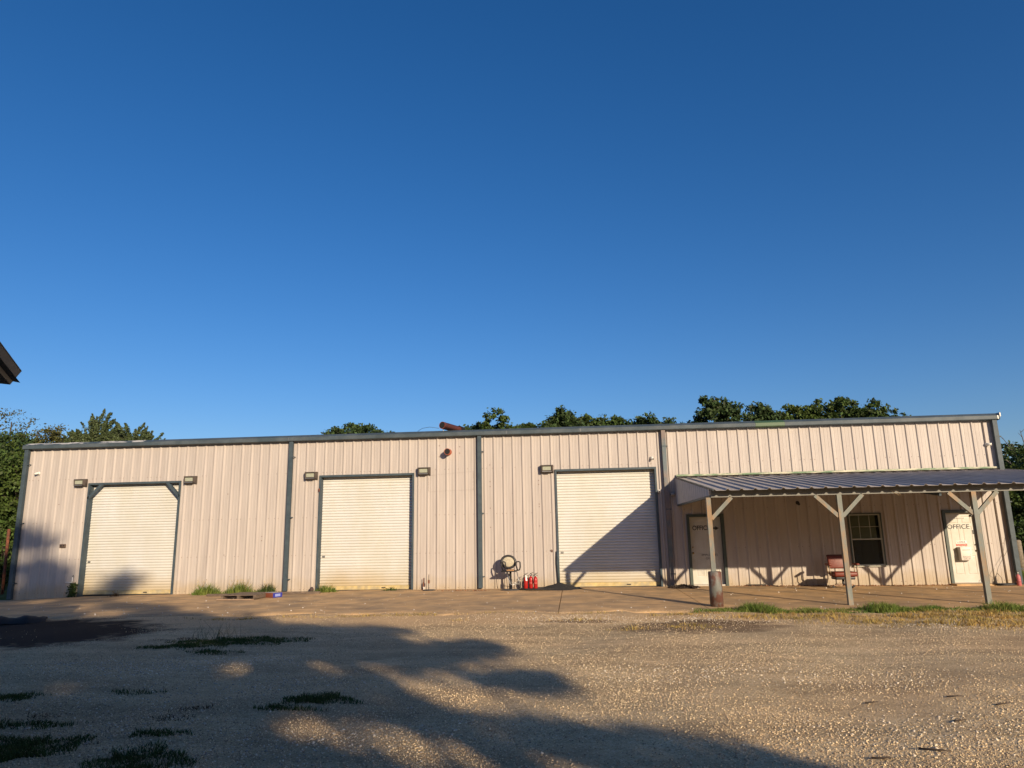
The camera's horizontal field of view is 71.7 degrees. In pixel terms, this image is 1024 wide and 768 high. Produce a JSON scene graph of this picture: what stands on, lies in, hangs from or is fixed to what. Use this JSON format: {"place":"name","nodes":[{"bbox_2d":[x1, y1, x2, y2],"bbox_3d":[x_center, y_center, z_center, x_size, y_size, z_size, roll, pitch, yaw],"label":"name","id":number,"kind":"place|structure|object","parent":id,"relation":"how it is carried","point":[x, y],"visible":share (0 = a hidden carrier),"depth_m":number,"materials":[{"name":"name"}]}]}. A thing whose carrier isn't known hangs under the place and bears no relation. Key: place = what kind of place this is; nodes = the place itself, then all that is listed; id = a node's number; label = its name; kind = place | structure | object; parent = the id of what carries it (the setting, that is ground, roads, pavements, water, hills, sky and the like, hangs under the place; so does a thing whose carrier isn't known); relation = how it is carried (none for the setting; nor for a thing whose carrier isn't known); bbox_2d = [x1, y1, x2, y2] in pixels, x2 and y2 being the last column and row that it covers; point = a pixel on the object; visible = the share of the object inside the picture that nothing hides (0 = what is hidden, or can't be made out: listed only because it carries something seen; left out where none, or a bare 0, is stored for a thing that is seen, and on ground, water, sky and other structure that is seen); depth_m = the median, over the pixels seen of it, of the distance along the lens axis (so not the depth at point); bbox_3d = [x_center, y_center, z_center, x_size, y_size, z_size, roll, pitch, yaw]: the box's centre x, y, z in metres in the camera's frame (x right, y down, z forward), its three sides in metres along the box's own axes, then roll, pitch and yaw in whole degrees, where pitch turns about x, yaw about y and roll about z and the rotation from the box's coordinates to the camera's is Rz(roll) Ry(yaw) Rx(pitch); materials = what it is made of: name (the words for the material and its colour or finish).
{"place":"outdoors","nodes":[
{"label":"outdoors","id":0,"kind":"place"},
{"bbox_2d":[22,637,213,747],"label":"dead grass","id":1,"kind":"structure","parent":0,"point":[193,707],"depth_m":7.01,"materials":[{"name":"brown plant"}]},
{"bbox_2d":[184,611,722,630],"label":"scrub grass","id":2,"kind":"structure","parent":0,"point":[367,615],"depth_m":15.23,"materials":[{"name":"plant"}]},
{"bbox_2d":[0,551,1023,767],"bbox_3d":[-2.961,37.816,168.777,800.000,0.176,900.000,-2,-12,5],"label":"ground","id":3,"kind":"structure","parent":0,"point":[43,635],"depth_m":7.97,"materials":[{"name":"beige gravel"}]},
{"bbox_2d":[0,529,10,594],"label":"rusty post","id":4,"kind":"object","parent":3,"relation":"on","point":[5,561],"visible":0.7,"depth_m":24.90,"materials":[{"name":"metal"}]},
{"bbox_2d":[0,526,13,590],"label":"shrub","id":5,"kind":"object","parent":3,"relation":"on","point":[2,540],"visible":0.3,"depth_m":26.35,"materials":[{"name":"green plant"}]},
{"bbox_2d":[0,342,21,384],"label":"neighbour shed","id":6,"kind":"structure","parent":3,"relation":"on","point":[10,370],"depth_m":8.30,"materials":[{"name":"black"}]},
{"bbox_2d":[0,408,39,447],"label":"sparse tree","id":7,"kind":"object","parent":3,"relation":"on","point":[10,427],"visible":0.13,"depth_m":47.69,"materials":[{"name":"green plant"}]},
{"bbox_2d":[0,440,42,574],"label":"broadleaf tree","id":8,"kind":"object","parent":3,"relation":"on","point":[10,479],"visible":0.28,"depth_m":29.77,"materials":[{"name":"green plant"}]},
{"bbox_2d":[0,430,42,580],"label":"broadleaf tree","id":9,"kind":"object","parent":3,"relation":"on","point":[17,438],"visible":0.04,"depth_m":33.78,"materials":[{"name":"green plant"}]},
{"bbox_2d":[0,615,47,624],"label":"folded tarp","id":10,"kind":"object","parent":3,"relation":"on","point":[24,619],"visible":0.99,"depth_m":15.38,"materials":[{"name":"blue plastic"}]},
{"bbox_2d":[19,423,68,442],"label":"sparse tree","id":11,"kind":"object","parent":3,"relation":"on","point":[55,435],"visible":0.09,"depth_m":47.77,"materials":[{"name":"green plant"}]},
{"bbox_2d":[63,408,123,442],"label":"cedar tree","id":12,"kind":"object","parent":3,"relation":"on","point":[95,426],"visible":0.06,"depth_m":44.28,"materials":[{"name":"green plant"}]},
{"bbox_2d":[105,421,165,440],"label":"cedar tree","id":13,"kind":"object","parent":3,"relation":"on","point":[122,434],"visible":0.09,"depth_m":43.04,"materials":[{"name":"green plant"}]},
{"bbox_2d":[0,635,363,767],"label":"yard grass","id":14,"kind":"structure","parent":3,"relation":"on","point":[9,751],"depth_m":6.23,"materials":[{"name":"green plant"}]},
{"bbox_2d":[191,622,240,641],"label":"weed stalks","id":15,"kind":"object","parent":3,"relation":"on","point":[218,634],"visible":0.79,"depth_m":12.05,"materials":[{"name":"green plant"}]},
{"bbox_2d":[321,422,391,434],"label":"broadleaf tree","id":16,"kind":"object","parent":3,"relation":"on","point":[358,428],"visible":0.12,"depth_m":49.07,"materials":[{"name":"green plant"}]},
{"bbox_2d":[459,421,481,429],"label":"broadleaf tree","id":17,"kind":"object","parent":3,"relation":"on","point":[474,427],"visible":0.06,"depth_m":49.43,"materials":[{"name":"green plant"}]},
{"bbox_2d":[479,407,517,429],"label":"broadleaf tree","id":18,"kind":"object","parent":3,"relation":"on","point":[502,419],"visible":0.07,"depth_m":47.52,"materials":[{"name":"green plant"}]},
{"bbox_2d":[6,412,1023,599],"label":"metal building","id":19,"kind":"structure","parent":3,"relation":"on","point":[366,511],"depth_m":21.91,"materials":[{"name":"beige metal"}]},
{"bbox_2d":[73,479,87,486],"bbox_3d":[-14.064,3.224,23.071,0.400,0.250,0.230,-2,-12,5],"label":"wall floodlight","id":20,"kind":"object","parent":19,"relation":"attached to","point":[80,482],"depth_m":23.00,"materials":[{"name":"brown metal"}]},
{"bbox_2d":[77,481,181,596],"bbox_3d":[-12.209,4.960,22.762,3.161,3.685,0.308,-2,-12,5],"label":"roller door","id":21,"kind":"structure","parent":19,"relation":"in","point":[130,531],"depth_m":22.83,"materials":[{"name":"white metal"}]},
{"bbox_2d":[184,476,197,483],"bbox_3d":[-10.349,3.087,22.770,0.400,0.250,0.230,-2,-12,5],"label":"wall floodlight","id":22,"kind":"object","parent":19,"relation":"attached to","point":[190,479],"depth_m":22.70,"materials":[{"name":"brown metal"}]},
{"bbox_2d":[304,472,317,479],"bbox_3d":[-6.375,2.912,22.456,0.400,0.250,0.230,-2,-12,5],"label":"wall floodlight","id":23,"kind":"object","parent":19,"relation":"attached to","point":[310,475],"depth_m":22.39,"materials":[{"name":"brown metal"}]},
{"bbox_2d":[315,473,413,590],"bbox_3d":[-4.549,4.640,22.151,3.050,3.685,0.308,-2,-12,5],"label":"roller door","id":24,"kind":"structure","parent":19,"relation":"in","point":[365,530],"depth_m":22.23,"materials":[{"name":"white metal"}]},
{"bbox_2d":[417,467,430,475],"bbox_3d":[-2.760,2.736,22.173,0.400,0.250,0.230,-2,-12,5],"label":"wall floodlight","id":25,"kind":"object","parent":19,"relation":"attached to","point":[423,471],"depth_m":22.11,"materials":[{"name":"brown metal"}]},
{"bbox_2d":[444,448,451,454],"bbox_3d":[-2.006,2.130,22.220,0.200,0.215,0.359,-2,-12,5],"label":"wall vent pipe","id":26,"kind":"object","parent":19,"relation":"attached to","point":[447,451],"depth_m":22.06,"materials":[{"name":"red"}]},
{"bbox_2d":[439,422,464,430],"bbox_3d":[-1.934,1.469,22.880,0.271,0.371,1.146,-8,-14,30],"label":"roof pipe","id":27,"kind":"object","parent":19,"relation":"on","point":[446,426],"visible":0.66,"depth_m":22.59,"materials":[{"name":"red"}]},
{"bbox_2d":[540,465,553,472],"bbox_3d":[1.075,2.624,21.857,0.400,0.250,0.230,-2,-12,5],"label":"wall floodlight","id":28,"kind":"object","parent":19,"relation":"attached to","point":[546,468],"depth_m":21.78,"materials":[{"name":"brown metal"}]},
{"bbox_2d":[555,467,662,587],"bbox_3d":[2.883,4.359,21.510,3.140,3.685,0.390,-2,-12,5],"label":"roller door","id":29,"kind":"structure","parent":19,"relation":"in","point":[608,525],"depth_m":21.62,"materials":[{"name":"white metal"}]},
{"bbox_2d":[686,514,728,585],"bbox_3d":[5.809,4.954,21.116,1.100,2.115,0.208,-2,-12,5],"label":"door","id":30,"kind":"structure","parent":19,"relation":"in","point":[697,529],"depth_m":21.14,"materials":[{"name":"white metal"}]},
{"bbox_2d":[847,513,887,566],"bbox_3d":[10.381,4.560,20.753,0.955,1.530,0.180,-2,-12,5],"label":"window","id":31,"kind":"structure","parent":19,"relation":"in","point":[869,552],"depth_m":20.72,"materials":[{"name":"black glass"}]},
{"bbox_2d":[941,510,989,582],"bbox_3d":[13.094,4.731,20.518,1.035,2.135,0.208,-2,-12,5],"label":"door","id":32,"kind":"structure","parent":19,"relation":"in","point":[958,526],"depth_m":20.57,"materials":[{"name":"white metal"}]},
{"bbox_2d":[515,422,537,427],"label":"broadleaf tree","id":33,"kind":"object","parent":3,"relation":"on","point":[528,425],"visible":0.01,"depth_m":50.29,"materials":[{"name":"green plant"}]},
{"bbox_2d":[537,405,588,427],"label":"broadleaf tree","id":34,"kind":"object","parent":3,"relation":"on","point":[562,417],"visible":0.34,"depth_m":47.98,"materials":[{"name":"green plant"}]},
{"bbox_2d":[579,413,608,425],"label":"broadleaf tree","id":35,"kind":"object","parent":3,"relation":"on","point":[588,418],"visible":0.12,"depth_m":48.63,"materials":[{"name":"green plant"}]},
{"bbox_2d":[587,414,633,425],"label":"broadleaf tree","id":36,"kind":"object","parent":3,"relation":"on","point":[616,420],"visible":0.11,"depth_m":48.59,"materials":[{"name":"green plant"}]},
{"bbox_2d":[625,411,676,424],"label":"broadleaf tree","id":37,"kind":"object","parent":3,"relation":"on","point":[649,419],"visible":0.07,"depth_m":47.25,"materials":[{"name":"green plant"}]},
{"bbox_2d":[680,395,743,422],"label":"broadleaf tree","id":38,"kind":"object","parent":3,"relation":"on","point":[724,409],"visible":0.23,"depth_m":45.28,"materials":[{"name":"green plant"}]},
{"bbox_2d":[729,401,783,421],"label":"broadleaf tree","id":39,"kind":"object","parent":3,"relation":"on","point":[761,411],"visible":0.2,"depth_m":45.60,"materials":[{"name":"green plant"}]},
{"bbox_2d":[776,403,826,419],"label":"broadleaf tree","id":40,"kind":"object","parent":3,"relation":"on","point":[799,412],"visible":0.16,"depth_m":45.68,"materials":[{"name":"green plant"}]},
{"bbox_2d":[789,396,878,418],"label":"broadleaf tree","id":41,"kind":"object","parent":3,"relation":"on","point":[837,407],"visible":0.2,"depth_m":45.43,"materials":[{"name":"green plant"}]},
{"bbox_2d":[690,599,1023,613],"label":"grass","id":42,"kind":"structure","parent":3,"relation":"on","point":[876,607],"depth_m":14.46,"materials":[{"name":"green plant"}]},
{"bbox_2d":[871,756,893,758],"bbox_3d":[2.716,2.741,5.201,0.149,0.018,0.076,-2,-12,5],"label":"twig","id":43,"kind":"object","parent":3,"relation":"on","point":[887,757],"visible":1,"depth_m":5.20,"materials":[{"name":"brown wood"}]},
{"bbox_2d":[855,397,911,416],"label":"broadleaf tree","id":44,"kind":"object","parent":3,"relation":"on","point":[882,410],"visible":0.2,"depth_m":45.39,"materials":[{"name":"green plant"}]},
{"bbox_2d":[918,747,951,751],"bbox_3d":[3.206,2.764,5.367,0.222,0.018,0.076,-9,-14,31],"label":"twig","id":45,"kind":"object","parent":3,"relation":"on","point":[921,748],"visible":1,"depth_m":5.36,"materials":[{"name":"brown wood"}]},
{"bbox_2d":[999,430,1023,535],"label":"broadleaf tree","id":46,"kind":"object","parent":3,"relation":"on","point":[1017,460],"visible":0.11,"depth_m":39.89,"materials":[{"name":"green plant"}]},
{"bbox_2d":[1001,440,1023,550],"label":"broadleaf tree","id":47,"kind":"object","parent":3,"relation":"on","point":[1006,447],"visible":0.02,"depth_m":45.06,"materials":[{"name":"green plant"}]},
{"bbox_2d":[1002,447,1023,549],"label":"broadleaf tree","id":48,"kind":"object","parent":3,"relation":"on","point":[1017,505],"visible":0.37,"depth_m":31.51,"materials":[{"name":"green plant"}]},
{"bbox_2d":[1017,540,1023,570],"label":"wooden post","id":49,"kind":"object","parent":3,"relation":"on","point":[1020,551],"visible":0.44,"depth_m":26.64,"materials":[{"name":"brown wood"}]},
{"bbox_2d":[0,584,1023,618],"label":"pavement","id":50,"kind":"structure","parent":0,"point":[657,599],"depth_m":17.78,"materials":[{"name":"concrete"}]},
{"bbox_2d":[66,582,77,597],"bbox_3d":[-13.887,6.499,22.357,0.433,0.495,0.316,-2,-12,5],"label":"creeper vine","id":51,"kind":"object","parent":50,"relation":"on","point":[72,592],"visible":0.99,"depth_m":22.32,"materials":[{"name":"green plant"}]},
{"bbox_2d":[189,579,220,595],"bbox_3d":[-9.337,6.251,21.785,1.048,0.526,0.975,-12,-16,42],"label":"weed clump","id":52,"kind":"object","parent":50,"relation":"on","point":[202,591],"visible":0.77,"depth_m":21.62,"materials":[{"name":"green plant"}]},
{"bbox_2d":[206,594,225,595],"bbox_3d":[-8.550,6.262,21.038,1.050,0.060,0.120,-2,-12,5],"label":"timber","id":53,"kind":"object","parent":50,"relation":"on","point":[214,594],"visible":0.56,"depth_m":21.00,"materials":[{"name":"brown wood"}]},
{"bbox_2d":[216,592,265,599],"bbox_3d":[-7.545,6.008,20.085,1.130,0.122,1.125,-3,-12,8],"label":"wooden pallet","id":54,"kind":"object","parent":50,"relation":"on","point":[241,595],"visible":0.91,"depth_m":19.77,"materials":[{"name":"brown wood"}]},
{"bbox_2d":[220,576,268,593],"bbox_3d":[-8.216,6.143,21.535,1.413,0.592,0.924,-7,-13,25],"label":"weed clump","id":55,"kind":"object","parent":50,"relation":"on","point":[238,589],"visible":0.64,"depth_m":21.56,"materials":[{"name":"green plant"}]},
{"bbox_2d":[256,581,281,591],"bbox_3d":[-7.441,6.255,21.716,0.914,0.418,0.890,-2,-12,5],"label":"weed clump","id":56,"kind":"object","parent":50,"relation":"on","point":[264,588],"visible":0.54,"depth_m":21.62,"materials":[{"name":"green plant"}]},
{"bbox_2d":[265,592,281,597],"bbox_3d":[-6.795,5.998,20.157,0.388,0.134,0.320,-9,-14,32],"label":"carton","id":57,"kind":"object","parent":50,"relation":"on","point":[273,594],"visible":1,"depth_m":20.04,"materials":[{"name":"brown"}]},
{"bbox_2d":[282,591,320,593],"bbox_3d":[-6.348,6.189,20.992,1.350,0.070,0.120,-2,-12,5],"label":"timber","id":58,"kind":"object","parent":50,"relation":"on","point":[307,592],"visible":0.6,"depth_m":20.93,"materials":[{"name":"brown wood"}]},
{"bbox_2d":[315,582,337,592],"bbox_3d":[-5.694,6.198,21.452,0.855,0.354,0.816,7,-14,-33],"label":"weed clump","id":59,"kind":"object","parent":50,"relation":"on","point":[323,589],"visible":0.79,"depth_m":21.41,"materials":[{"name":"green plant"}]},
{"bbox_2d":[423,576,434,590],"bbox_3d":[-2.478,5.944,21.224,0.400,0.460,0.400,-2,-12,5],"label":"stake stand","id":60,"kind":"object","parent":50,"relation":"on","point":[428,589],"visible":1,"depth_m":21.16,"materials":[{"name":"metal"}]},
{"bbox_2d":[500,555,520,590],"bbox_3d":[-0.040,5.556,20.895,0.623,1.005,0.480,-2,-12,5],"label":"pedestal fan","id":61,"kind":"object","parent":50,"relation":"on","point":[508,562],"visible":0.99,"depth_m":20.90,"materials":[{"name":"beige plastic"}]},
{"bbox_2d":[34,586,1022,617],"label":"pebbles","id":62,"kind":"object","parent":50,"relation":"on","point":[494,607],"visible":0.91,"depth_m":16.98,"materials":[{"name":"beige stone"}]},
{"bbox_2d":[517,587,551,589],"bbox_3d":[0.834,6.014,20.813,1.400,0.035,0.834,-2,-12,5],"label":"rubber tray","id":63,"kind":"object","parent":50,"relation":"on","point":[533,588],"visible":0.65,"depth_m":20.60,"materials":[{"name":"black rubber"}]},
{"bbox_2d":[523,573,527,588],"bbox_3d":[0.408,5.811,20.941,0.141,0.448,0.127,-8,-14,28],"label":"fire extinguisher","id":64,"kind":"object","parent":63,"relation":"on","point":[525,581],"visible":1,"depth_m":20.89,"materials":[{"name":"red metal"}]},
{"bbox_2d":[528,572,532,587],"bbox_3d":[0.557,5.810,20.972,0.138,0.457,0.127,5,-13,-27],"label":"fire extinguisher","id":65,"kind":"object","parent":63,"relation":"on","point":[530,580],"visible":1,"depth_m":20.92,"materials":[{"name":"red metal"}]},
{"bbox_2d":[533,573,537,588],"bbox_3d":[0.692,5.798,20.900,0.135,0.448,0.124,10,-17,-43],"label":"fire extinguisher","id":66,"kind":"object","parent":63,"relation":"on","point":[535,581],"visible":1,"depth_m":20.85,"materials":[{"name":"red metal"}]},
{"bbox_2d":[541,582,582,590],"bbox_3d":[1.403,5.915,20.753,1.438,0.201,0.796,-2,-12,5],"label":"gravel heap","id":67,"kind":"object","parent":50,"relation":"on","point":[559,586],"visible":1,"depth_m":20.62,"materials":[{"name":"gravel"}]},
{"bbox_2d":[668,584,700,588],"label":"leaf litter","id":68,"kind":"object","parent":50,"relation":"on","point":[683,586],"visible":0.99,"depth_m":20.28,"materials":[{"name":"brown plant"}]},
{"bbox_2d":[746,584,765,585],"bbox_3d":[7.115,5.865,20.653,0.550,0.045,0.090,-2,-12,5],"label":"dark bar","id":69,"kind":"object","parent":50,"relation":"on","point":[755,584],"visible":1,"depth_m":20.62,"materials":[{"name":"brown wood"}]},
{"bbox_2d":[734,584,948,585],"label":"leaf litter","id":70,"kind":"object","parent":50,"relation":"on","point":[844,585],"visible":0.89,"depth_m":20.37,"materials":[{"name":"orange plant"}]},
{"bbox_2d":[825,554,859,587],"bbox_3d":[9.226,5.225,19.796,0.830,0.886,0.701,-2,-12,5],"label":"chair","id":71,"kind":"object","parent":50,"relation":"on","point":[834,561],"visible":0.84,"depth_m":19.84,"materials":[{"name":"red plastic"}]},
{"bbox_2d":[675,466,1023,606],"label":"porch canopy","id":72,"kind":"object","parent":50,"relation":"on","point":[937,483],"visible":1,"depth_m":16.14,"materials":[{"name":"metal"}]},
{"bbox_2d":[993,538,1016,585],"bbox_3d":[13.862,4.984,20.013,0.871,1.345,0.485,-2,-12,5],"label":"coiled cord","id":73,"kind":"object","parent":50,"relation":"on","point":[1000,584],"visible":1,"depth_m":19.79,"materials":[{"name":"black plastic"}]},
{"bbox_2d":[1015,570,1021,585],"bbox_3d":[14.060,5.390,19.670,0.124,0.412,0.114,8,-15,-38],"label":"fire extinguisher","id":74,"kind":"object","parent":50,"relation":"on","point":[1018,579],"visible":1,"depth_m":19.63,"materials":[{"name":"red metal"}]},
{"bbox_2d":[0,0,1023,457],"label":"sky","id":75,"kind":"structure","parent":0,"point":[219,218],"materials":[{"name":"blue"}]},
{"bbox_2d":[649,607,1023,630],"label":"dry grass","id":76,"kind":"structure","parent":0,"point":[992,612],"depth_m":13.27,"materials":[{"name":"beige plant"}]},
{"bbox_2d":[957,547,972,559],"bbox_3d":[13.071,4.892,20.435,0.310,0.375,0.174,-2,-12,5],"label":"drop box","id":77,"kind":"object","parent":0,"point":[964,553],"visible":1,"depth_m":20.36,"materials":[{"name":"beige metal"}]}
]}

